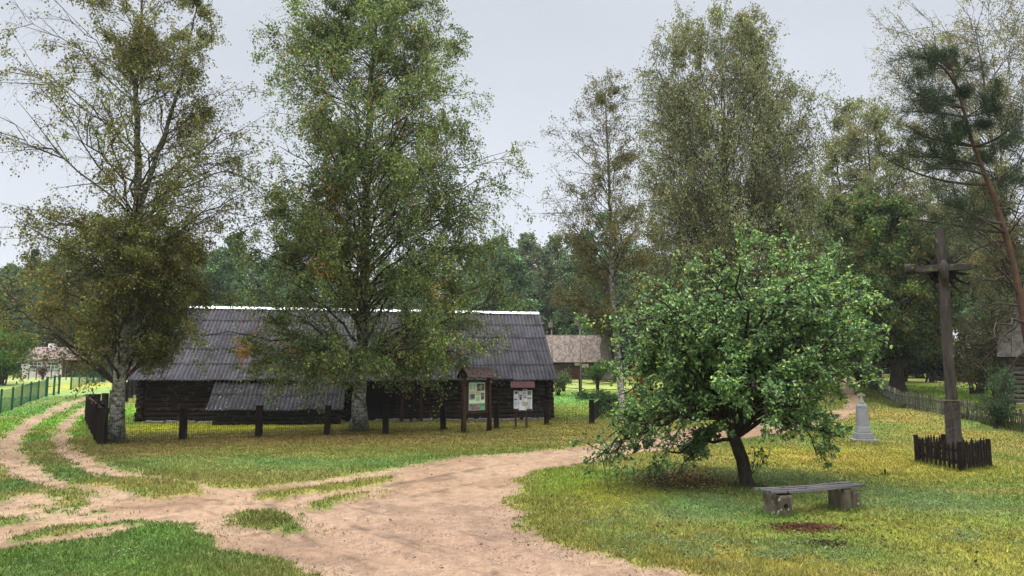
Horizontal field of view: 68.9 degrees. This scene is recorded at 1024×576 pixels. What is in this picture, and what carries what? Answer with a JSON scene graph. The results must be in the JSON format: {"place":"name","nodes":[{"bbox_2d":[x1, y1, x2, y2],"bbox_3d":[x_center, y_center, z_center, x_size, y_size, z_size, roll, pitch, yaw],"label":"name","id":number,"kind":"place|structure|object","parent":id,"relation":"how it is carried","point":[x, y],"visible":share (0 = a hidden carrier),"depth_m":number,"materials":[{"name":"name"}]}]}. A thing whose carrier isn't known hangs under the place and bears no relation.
{"place":"outdoors","nodes":[
{"label":"outdoors","id":0,"kind":"place"},
{"bbox_2d":[21,344,114,376],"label":"white house","id":1,"kind":"structure","parent":0,"point":[32,373],"depth_m":89.47,"materials":[{"name":"paint"}]},
{"bbox_2d":[29,362,41,369],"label":"window","id":2,"kind":"structure","parent":1,"relation":"in","point":[37,363],"depth_m":89.40,"materials":[{"name":"white glass"}]},
{"bbox_2d":[47,362,59,369],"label":"window","id":3,"kind":"structure","parent":1,"relation":"in","point":[50,366],"depth_m":89.38,"materials":[{"name":"white glass"}]},
{"bbox_2d":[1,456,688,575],"bbox_3d":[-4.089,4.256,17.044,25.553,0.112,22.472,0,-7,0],"label":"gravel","id":4,"kind":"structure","parent":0,"point":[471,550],"depth_m":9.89,"materials":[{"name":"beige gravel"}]},
{"bbox_2d":[0,378,858,575],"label":"dirt road","id":5,"kind":"structure","parent":0,"point":[483,477],"depth_m":12.11,"materials":[{"name":"beige soil"}]},
{"bbox_2d":[0,373,1023,575],"bbox_3d":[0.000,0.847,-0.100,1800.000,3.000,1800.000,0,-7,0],"label":"grass field","id":6,"kind":"structure","parent":0,"point":[103,388],"depth_m":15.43,"materials":[{"name":"plant"}]},
{"bbox_2d":[0,268,13,336],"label":"broadleaf tree","id":7,"kind":"object","parent":6,"relation":"on","point":[2,280],"visible":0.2,"depth_m":101.88,"materials":[{"name":"green plant"}]},
{"bbox_2d":[0,323,44,385],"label":"young maple","id":8,"kind":"object","parent":6,"relation":"on","point":[7,367],"visible":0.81,"depth_m":61.94,"materials":[{"name":"green plant"}]},
{"bbox_2d":[0,378,47,413],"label":"green fence","id":9,"kind":"object","parent":6,"relation":"on","point":[27,393],"visible":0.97,"depth_m":44.44,"materials":[{"name":"metal"}]},
{"bbox_2d":[0,260,51,365],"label":"broadleaf tree","id":10,"kind":"object","parent":6,"relation":"on","point":[16,268],"visible":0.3,"depth_m":104.51,"materials":[{"name":"green plant"}]},
{"bbox_2d":[24,249,41,274],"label":"spruce tree","id":11,"kind":"object","parent":6,"relation":"on","point":[37,253],"visible":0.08,"depth_m":118.92,"materials":[{"name":"green plant"}]},
{"bbox_2d":[13,368,66,379],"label":"garden fence","id":12,"kind":"object","parent":6,"relation":"on","point":[21,369],"visible":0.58,"depth_m":79.45,"materials":[{"name":"wood"}]},
{"bbox_2d":[36,364,48,379],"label":"flower bush","id":13,"kind":"object","parent":6,"relation":"on","point":[41,370],"visible":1,"depth_m":79.39,"materials":[{"name":"pink plant"}]},
{"bbox_2d":[33,256,73,346],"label":"broadleaf tree","id":14,"kind":"object","parent":6,"relation":"on","point":[37,327],"visible":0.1,"depth_m":110.71,"materials":[{"name":"green plant"}]},
{"bbox_2d":[46,375,60,396],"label":"green gate","id":15,"kind":"structure","parent":6,"relation":"on","point":[55,384],"depth_m":53.67,"materials":[{"name":"metal"}]},
{"bbox_2d":[57,247,83,311],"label":"broadleaf tree","id":16,"kind":"object","parent":6,"relation":"on","point":[71,261],"visible":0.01,"depth_m":131.49,"materials":[{"name":"green plant"}]},
{"bbox_2d":[53,263,95,346],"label":"alder tree","id":17,"kind":"object","parent":6,"relation":"on","point":[68,329],"visible":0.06,"depth_m":110.57,"materials":[{"name":"green plant"}]},
{"bbox_2d":[70,369,111,389],"bbox_3d":[-38.340,8.173,68.498,0.205,2.041,23.759,3,-7,-21],"label":"green fence","id":18,"kind":"object","parent":6,"relation":"on","point":[71,380],"visible":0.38,"depth_m":62.22,"materials":[{"name":"paint"}]},
{"bbox_2d":[70,275,117,338],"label":"broadleaf tree","id":19,"kind":"object","parent":6,"relation":"on","point":[90,315],"visible":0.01,"depth_m":107.82,"materials":[{"name":"green plant"}]},
{"bbox_2d":[84,394,105,441],"bbox_3d":[-16.674,5.204,29.799,0.380,1.630,13.891,4,-8,-31],"label":"timber fence","id":20,"kind":"object","parent":6,"relation":"on","point":[91,418],"visible":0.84,"depth_m":28.35,"materials":[{"name":"brown wood"}]},
{"bbox_2d":[98,349,113,381],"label":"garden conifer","id":21,"kind":"object","parent":6,"relation":"on","point":[108,370],"visible":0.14,"depth_m":75.44,"materials":[{"name":"green plant"}]},
{"bbox_2d":[94,380,137,412],"bbox_3d":[-24.057,6.646,46.334,0.590,2.461,22.407,3,-7,-22],"label":"timber fence","id":22,"kind":"object","parent":6,"relation":"on","point":[132,385],"visible":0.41,"depth_m":46.97,"materials":[{"name":"wood"}]},
{"bbox_2d":[0,0,288,442],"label":"birch tree","id":23,"kind":"object","parent":6,"relation":"on","point":[139,287],"visible":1,"depth_m":24.46,"materials":[{"name":"green plant"}]},
{"bbox_2d":[129,279,177,364],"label":"broadleaf tree","id":24,"kind":"object","parent":6,"relation":"on","point":[138,327],"visible":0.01,"depth_m":102.27,"materials":[{"name":"green plant"}]},
{"bbox_2d":[183,244,251,306],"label":"broadleaf tree","id":25,"kind":"object","parent":6,"relation":"on","point":[225,281],"visible":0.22,"depth_m":99.65,"materials":[{"name":"green plant"}]},
{"bbox_2d":[215,233,257,304],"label":"alder tree","id":26,"kind":"object","parent":6,"relation":"on","point":[227,242],"visible":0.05,"depth_m":108.81,"materials":[{"name":"green plant"}]},
{"bbox_2d":[243,261,283,306],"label":"tree","id":27,"kind":"object","parent":6,"relation":"on","point":[259,284],"visible":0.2,"depth_m":109.40,"materials":[{"name":"green plant"}]},
{"bbox_2d":[261,249,299,305],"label":"broadleaf tree","id":28,"kind":"object","parent":6,"relation":"on","point":[269,268],"visible":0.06,"depth_m":137.33,"materials":[{"name":"green plant"}]},
{"bbox_2d":[277,276,328,307],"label":"broadleaf tree","id":29,"kind":"object","parent":6,"relation":"on","point":[288,287],"visible":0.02,"depth_m":110.46,"materials":[{"name":"green plant"}]},
{"bbox_2d":[127,306,557,424],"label":"log barn","id":30,"kind":"structure","parent":6,"relation":"on","point":[528,354],"depth_m":36.55,"materials":[{"name":"wood"}]},
{"bbox_2d":[345,383,395,421],"bbox_3d":[-6.878,5.576,36.324,2.409,1.870,0.060,1,-7,-9],"label":"doorway","id":31,"kind":"structure","parent":30,"relation":"in","point":[376,397],"depth_m":36.34,"materials":[{"name":"black wood"}]},
{"bbox_2d":[404,387,419,416],"bbox_3d":[-4.902,5.592,36.585,0.796,1.450,0.085,1,-7,-9],"label":"door","id":32,"kind":"structure","parent":30,"relation":"in","point":[413,408],"depth_m":36.57,"materials":[{"name":"wood"}]},
{"bbox_2d":[97,398,603,444],"bbox_3d":[-2.747,5.459,31.177,25.524,1.532,4.186,6,-9,-43],"label":"timber fence","id":33,"kind":"object","parent":6,"relation":"on","point":[594,414],"visible":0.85,"depth_m":27.69,"materials":[{"name":"wood"}]},
{"bbox_2d":[187,0,538,430],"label":"birch tree","id":34,"kind":"object","parent":6,"relation":"on","point":[309,228],"visible":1,"depth_m":29.17,"materials":[{"name":"green plant"}]},
{"bbox_2d":[370,256,393,308],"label":"alder tree","id":35,"kind":"object","parent":6,"relation":"on","point":[383,267],"visible":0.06,"depth_m":128.01,"materials":[{"name":"green plant"}]},
{"bbox_2d":[376,267,431,309],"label":"broadleaf tree","id":36,"kind":"object","parent":6,"relation":"on","point":[418,303],"visible":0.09,"depth_m":108.87,"materials":[{"name":"green plant"}]},
{"bbox_2d":[420,277,439,306],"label":"alder tree","id":37,"kind":"object","parent":6,"relation":"on","point":[429,294],"visible":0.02,"depth_m":117.35,"materials":[{"name":"green plant"}]},
{"bbox_2d":[436,257,455,307],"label":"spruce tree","id":38,"kind":"object","parent":6,"relation":"on","point":[445,292],"visible":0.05,"depth_m":112.07,"materials":[{"name":"green plant"}]},
{"bbox_2d":[14,326,889,373],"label":"undergrowth","id":39,"kind":"object","parent":6,"relation":"on","point":[884,371],"depth_m":104.56,"materials":[{"name":"green plant"}]},
{"bbox_2d":[448,243,496,309],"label":"alder tree","id":40,"kind":"object","parent":6,"relation":"on","point":[459,275],"visible":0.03,"depth_m":108.29,"materials":[{"name":"green plant"}]},
{"bbox_2d":[456,367,496,432],"bbox_3d":[-1.406,4.488,29.692,1.546,2.679,0.794,6,-9,-42],"label":"information board","id":41,"kind":"object","parent":6,"relation":"on","point":[476,396],"visible":0.99,"depth_m":29.66,"materials":[{"name":"brown wood"}]},
{"bbox_2d":[454,233,549,331],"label":"broadleaf tree","id":42,"kind":"object","parent":6,"relation":"on","point":[521,282],"visible":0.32,"depth_m":94.91,"materials":[{"name":"green plant"}]},
{"bbox_2d":[4,465,1023,575],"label":"clover","id":43,"kind":"object","parent":6,"relation":"on","point":[775,553],"visible":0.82,"depth_m":11.17,"materials":[{"name":"green plant"}]},
{"bbox_2d":[6,410,1023,575],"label":"fallen leaves","id":44,"kind":"object","parent":6,"relation":"on","point":[722,484],"visible":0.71,"depth_m":15.67,"materials":[{"name":"yellow plant"}]},
{"bbox_2d":[510,381,534,427],"bbox_3d":[0.451,5.022,31.790,1.048,2.085,0.452,0,-7,0],"label":"notice board","id":45,"kind":"object","parent":6,"relation":"on","point":[522,400],"visible":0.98,"depth_m":31.84,"materials":[{"name":"white paper"}]},
{"bbox_2d":[514,230,553,333],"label":"alder tree","id":46,"kind":"object","parent":6,"relation":"on","point":[526,246],"visible":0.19,"depth_m":110.22,"materials":[{"name":"green plant"}]},
{"bbox_2d":[548,322,552,360],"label":"nest box pole","id":47,"kind":"object","parent":6,"relation":"on","point":[550,324],"visible":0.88,"depth_m":65.90,"materials":[{"name":"grey wood"}]},
{"bbox_2d":[528,232,574,334],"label":"alder tree","id":48,"kind":"object","parent":6,"relation":"on","point":[547,252],"visible":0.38,"depth_m":99.44,"materials":[{"name":"green plant"}]},
{"bbox_2d":[553,364,575,395],"bbox_3d":[3.276,6.855,55.578,2.854,2.362,2.028,-4,-8,31],"label":"currant bush","id":49,"kind":"object","parent":6,"relation":"on","point":[561,381],"visible":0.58,"depth_m":55.31,"materials":[{"name":"green plant"}]},
{"bbox_2d":[545,335,601,378],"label":"shingled house","id":50,"kind":"structure","parent":6,"relation":"on","point":[566,350],"depth_m":75.20,"materials":[{"name":"beige wood"}]},
{"bbox_2d":[572,363,581,378],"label":"door","id":51,"kind":"structure","parent":50,"relation":"in","point":[575,366],"depth_m":74.19,"materials":[{"name":"wood"}]},
{"bbox_2d":[582,364,589,371],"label":"window","id":52,"kind":"structure","parent":50,"relation":"in","point":[583,365],"depth_m":74.22,"materials":[{"name":"glass"}]},
{"bbox_2d":[544,252,611,346],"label":"broadleaf tree","id":53,"kind":"object","parent":6,"relation":"on","point":[568,321],"visible":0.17,"depth_m":96.51,"materials":[{"name":"green plant"}]},
{"bbox_2d":[574,318,581,390],"bbox_3d":[5.111,5.306,57.970,0.540,5.914,0.415,0,-7,0],"label":"nest box pole","id":54,"kind":"object","parent":6,"relation":"on","point":[580,353],"visible":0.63,"depth_m":57.96,"materials":[{"name":"brown wood"}]},
{"bbox_2d":[571,388,601,399],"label":"shrub","id":55,"kind":"object","parent":6,"relation":"on","point":[582,395],"visible":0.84,"depth_m":51.14,"materials":[{"name":"green plant"}]},
{"bbox_2d":[581,357,610,383],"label":"round bush","id":56,"kind":"object","parent":6,"relation":"on","point":[594,375],"visible":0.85,"depth_m":67.47,"materials":[{"name":"green plant"}]},
{"bbox_2d":[525,66,671,422],"bbox_3d":[4.167,-2.127,35.932,6.807,17.307,6.629,-2,-7,20],"label":"birch tree","id":57,"kind":"object","parent":6,"relation":"on","point":[586,248],"visible":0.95,"depth_m":35.85,"materials":[{"name":"green plant"}]},
{"bbox_2d":[562,379,641,391],"bbox_3d":[5.173,7.821,60.327,2.373,1.892,12.064,6,-9,-40],"label":"rail fence","id":58,"kind":"object","parent":6,"relation":"on","point":[597,382],"visible":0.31,"depth_m":57.47,"materials":[{"name":"wood"}]},
{"bbox_2d":[548,208,656,381],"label":"ash tree","id":59,"kind":"object","parent":6,"relation":"on","point":[605,350],"visible":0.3,"depth_m":71.84,"materials":[{"name":"green plant"}]},
{"bbox_2d":[576,256,638,373],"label":"broadleaf tree","id":60,"kind":"object","parent":6,"relation":"on","point":[612,347],"visible":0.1,"depth_m":88.72,"materials":[{"name":"green plant"}]},
{"bbox_2d":[593,388,632,417],"bbox_3d":[5.372,6.075,39.711,2.125,1.571,2.354,0,-7,0],"label":"garden shrub","id":61,"kind":"object","parent":6,"relation":"on","point":[607,399],"visible":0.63,"depth_m":39.45,"materials":[{"name":"green plant"}]},
{"bbox_2d":[628,362,656,405],"bbox_3d":[7.524,5.649,43.579,1.766,2.790,1.851,4,-8,-32],"label":"autumn shrub","id":62,"kind":"object","parent":6,"relation":"on","point":[634,391],"visible":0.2,"depth_m":43.68,"materials":[{"name":"green plant"}]},
{"bbox_2d":[612,252,675,375],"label":"broadleaf tree","id":63,"kind":"object","parent":6,"relation":"on","point":[632,339],"visible":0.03,"depth_m":84.21,"materials":[{"name":"green plant"}]},
{"bbox_2d":[608,0,855,362],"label":"weeping birch","id":64,"kind":"object","parent":6,"relation":"on","point":[690,205],"visible":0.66,"depth_m":44.68,"materials":[{"name":"green plant"}]},
{"bbox_2d":[566,203,898,492],"bbox_3d":[4.601,1.058,15.059,7.099,6.306,5.520,0,-7,0],"label":"apple tree","id":65,"kind":"object","parent":6,"relation":"on","point":[758,355],"visible":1,"depth_m":14.36,"materials":[{"name":"green plant"}]},
{"bbox_2d":[732,520,864,536],"bbox_3d":[4.267,3.459,10.799,1.897,0.156,1.202,4,-8,-28],"label":"mulch heap","id":66,"kind":"object","parent":6,"relation":"on","point":[812,526],"visible":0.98,"depth_m":10.78,"materials":[{"name":"brown soil"}]},
{"bbox_2d":[778,187,827,346],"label":"alder tree","id":67,"kind":"object","parent":6,"relation":"on","point":[812,223],"visible":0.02,"depth_m":87.95,"materials":[{"name":"green plant"}]},
{"bbox_2d":[753,481,864,516],"bbox_3d":[4.872,3.467,12.162,2.005,0.504,0.443,3,-7,-23],"label":"bench","id":68,"kind":"object","parent":6,"relation":"on","point":[843,495],"visible":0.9,"depth_m":12.06,"materials":[{"name":"grey wood"}]},
{"bbox_2d":[794,538,859,548],"bbox_3d":[4.066,3.366,9.856,1.146,0.114,0.551,0,-7,0],"label":"mulch heap","id":69,"kind":"object","parent":6,"relation":"on","point":[828,543],"visible":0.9,"depth_m":9.84,"materials":[{"name":"brown soil"}]},
{"bbox_2d":[850,360,868,384],"bbox_3d":[26.128,6.044,56.513,2.819,2.657,2.202,4,-8,-32],"label":"rowan shrub","id":70,"kind":"object","parent":6,"relation":"on","point":[857,374],"visible":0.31,"depth_m":56.21,"materials":[{"name":"green plant"}]},
{"bbox_2d":[848,393,878,441],"bbox_3d":[12.053,4.525,25.690,0.800,1.823,0.800,-1,-7,12],"label":"stone monument","id":71,"kind":"object","parent":6,"relation":"on","point":[862,432],"visible":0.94,"depth_m":25.52,"materials":[{"name":"grey stone"}]},
{"bbox_2d":[805,182,928,383],"bbox_3d":[26.070,-0.207,56.619,9.514,15.512,9.079,0,-7,0],"label":"linden tree","id":72,"kind":"object","parent":6,"relation":"on","point":[841,217],"visible":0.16,"depth_m":56.11,"materials":[{"name":"green plant"}]},
{"bbox_2d":[810,89,950,380],"bbox_3d":[30.205,-4.600,62.987,11.036,25.256,11.154,6,-9,-40],"label":"birch tree","id":73,"kind":"object","parent":6,"relation":"on","point":[848,145],"visible":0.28,"depth_m":62.71,"materials":[{"name":"green plant"}]},
{"bbox_2d":[810,190,969,391],"bbox_3d":[24.565,0.232,49.182,9.906,13.435,10.649,-3,-7,25],"label":"linden tree","id":74,"kind":"object","parent":6,"relation":"on","point":[910,314],"visible":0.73,"depth_m":47.14,"materials":[{"name":"green plant"}]},
{"bbox_2d":[882,362,926,380],"bbox_3d":[33.307,5.655,63.706,5.863,4.807,6.028,4,-8,-27],"label":"hedge bush","id":75,"kind":"object","parent":6,"relation":"on","point":[908,372],"visible":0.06,"depth_m":63.09,"materials":[{"name":"green plant"}]},
{"bbox_2d":[908,328,955,382],"bbox_3d":[33.222,5.072,59.755,6.072,5.067,4.060,3,-8,-27],"label":"hedge bush","id":76,"kind":"object","parent":6,"relation":"on","point":[932,371],"visible":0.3,"depth_m":59.27,"materials":[{"name":"green plant"}]},
{"bbox_2d":[910,280,953,377],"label":"broadleaf tree","id":77,"kind":"object","parent":6,"relation":"on","point":[920,376],"depth_m":81.01,"materials":[{"name":"green plant"}]},
{"bbox_2d":[904,226,971,464],"bbox_3d":[10.876,1.437,18.828,1.528,6.120,0.497,-3,-7,24],"label":"wooden cross","id":78,"kind":"object","parent":6,"relation":"on","point":[941,269],"visible":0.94,"depth_m":18.85,"materials":[{"name":"brown wood"}]},
{"bbox_2d":[862,39,1023,416],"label":"pine tree","id":79,"kind":"object","parent":6,"relation":"on","point":[946,57],"visible":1,"depth_m":27.37,"materials":[{"name":"green plant"}]},
{"bbox_2d":[863,0,1023,322],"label":"birch tree","id":80,"kind":"object","parent":6,"relation":"on","point":[992,273],"visible":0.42,"depth_m":47.87,"materials":[{"name":"green plant"}]},
{"bbox_2d":[863,375,1023,425],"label":"picket fence","id":81,"kind":"object","parent":6,"relation":"on","point":[894,394],"visible":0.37,"depth_m":33.64,"materials":[{"name":"grey wood"}]},
{"bbox_2d":[923,202,972,304],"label":"alder tree","id":82,"kind":"object","parent":6,"relation":"on","point":[939,215],"visible":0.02,"depth_m":84.98,"materials":[{"name":"green plant"}]},
{"bbox_2d":[913,434,992,470],"bbox_3d":[10.934,4.062,18.568,1.298,0.780,2.527,0,-7,0],"label":"picket enclosure","id":83,"kind":"object","parent":6,"relation":"on","point":[972,452],"visible":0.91,"depth_m":17.96,"materials":[{"name":"black wood"}]},
{"bbox_2d":[930,228,985,328],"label":"broadleaf tree","id":84,"kind":"object","parent":6,"relation":"on","point":[955,306],"visible":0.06,"depth_m":76.25,"materials":[{"name":"green plant"}]},
{"bbox_2d":[932,309,997,394],"bbox_3d":[29.633,3.927,46.406,6.619,5.454,5.494,0,-7,0],"label":"hazel bush","id":85,"kind":"object","parent":6,"relation":"on","point":[959,379],"visible":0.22,"depth_m":46.45,"materials":[{"name":"green plant"}]},
{"bbox_2d":[928,282,1023,400],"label":"hazel bush","id":86,"kind":"object","parent":6,"relation":"on","point":[975,360],"visible":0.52,"depth_m":41.52,"materials":[{"name":"green plant"}]},
{"bbox_2d":[949,175,1023,279],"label":"alder tree","id":87,"kind":"object","parent":6,"relation":"on","point":[1014,207],"depth_m":79.94,"materials":[{"name":"green plant"}]},
{"bbox_2d":[953,236,1023,328],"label":"broadleaf tree","id":88,"kind":"object","parent":6,"relation":"on","point":[975,301],"visible":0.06,"depth_m":73.51,"materials":[{"name":"green plant"}]},
{"bbox_2d":[967,381,1019,428],"bbox_3d":[18.832,4.582,29.212,1.784,1.869,1.284,-4,-8,32],"label":"elder bush","id":89,"kind":"object","parent":6,"relation":"on","point":[1000,409],"visible":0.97,"depth_m":28.96,"materials":[{"name":"green plant"}]},
{"bbox_2d":[977,362,1023,399],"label":"elder bush","id":90,"kind":"object","parent":6,"relation":"on","point":[1011,385],"visible":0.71,"depth_m":37.48,"materials":[{"name":"green plant"}]},
{"bbox_2d":[997,303,1023,404],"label":"log cabin","id":91,"kind":"object","parent":6,"relation":"on","point":[1004,350],"visible":0.66,"depth_m":39.18,"materials":[{"name":"grey wood"}]},
{"bbox_2d":[0,0,1023,306],"label":"sky","id":92,"kind":"structure","parent":0,"point":[535,57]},
{"bbox_2d":[853,380,1023,432],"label":"tall grass","id":93,"kind":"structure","parent":0,"point":[1016,427],"depth_m":35.68,"materials":[{"name":"green plant"}]},
{"bbox_2d":[935,330,994,381],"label":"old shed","id":94,"kind":"structure","parent":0,"point":[940,378],"depth_m":67.96,"materials":[{"name":"grey wood"}]}
]}

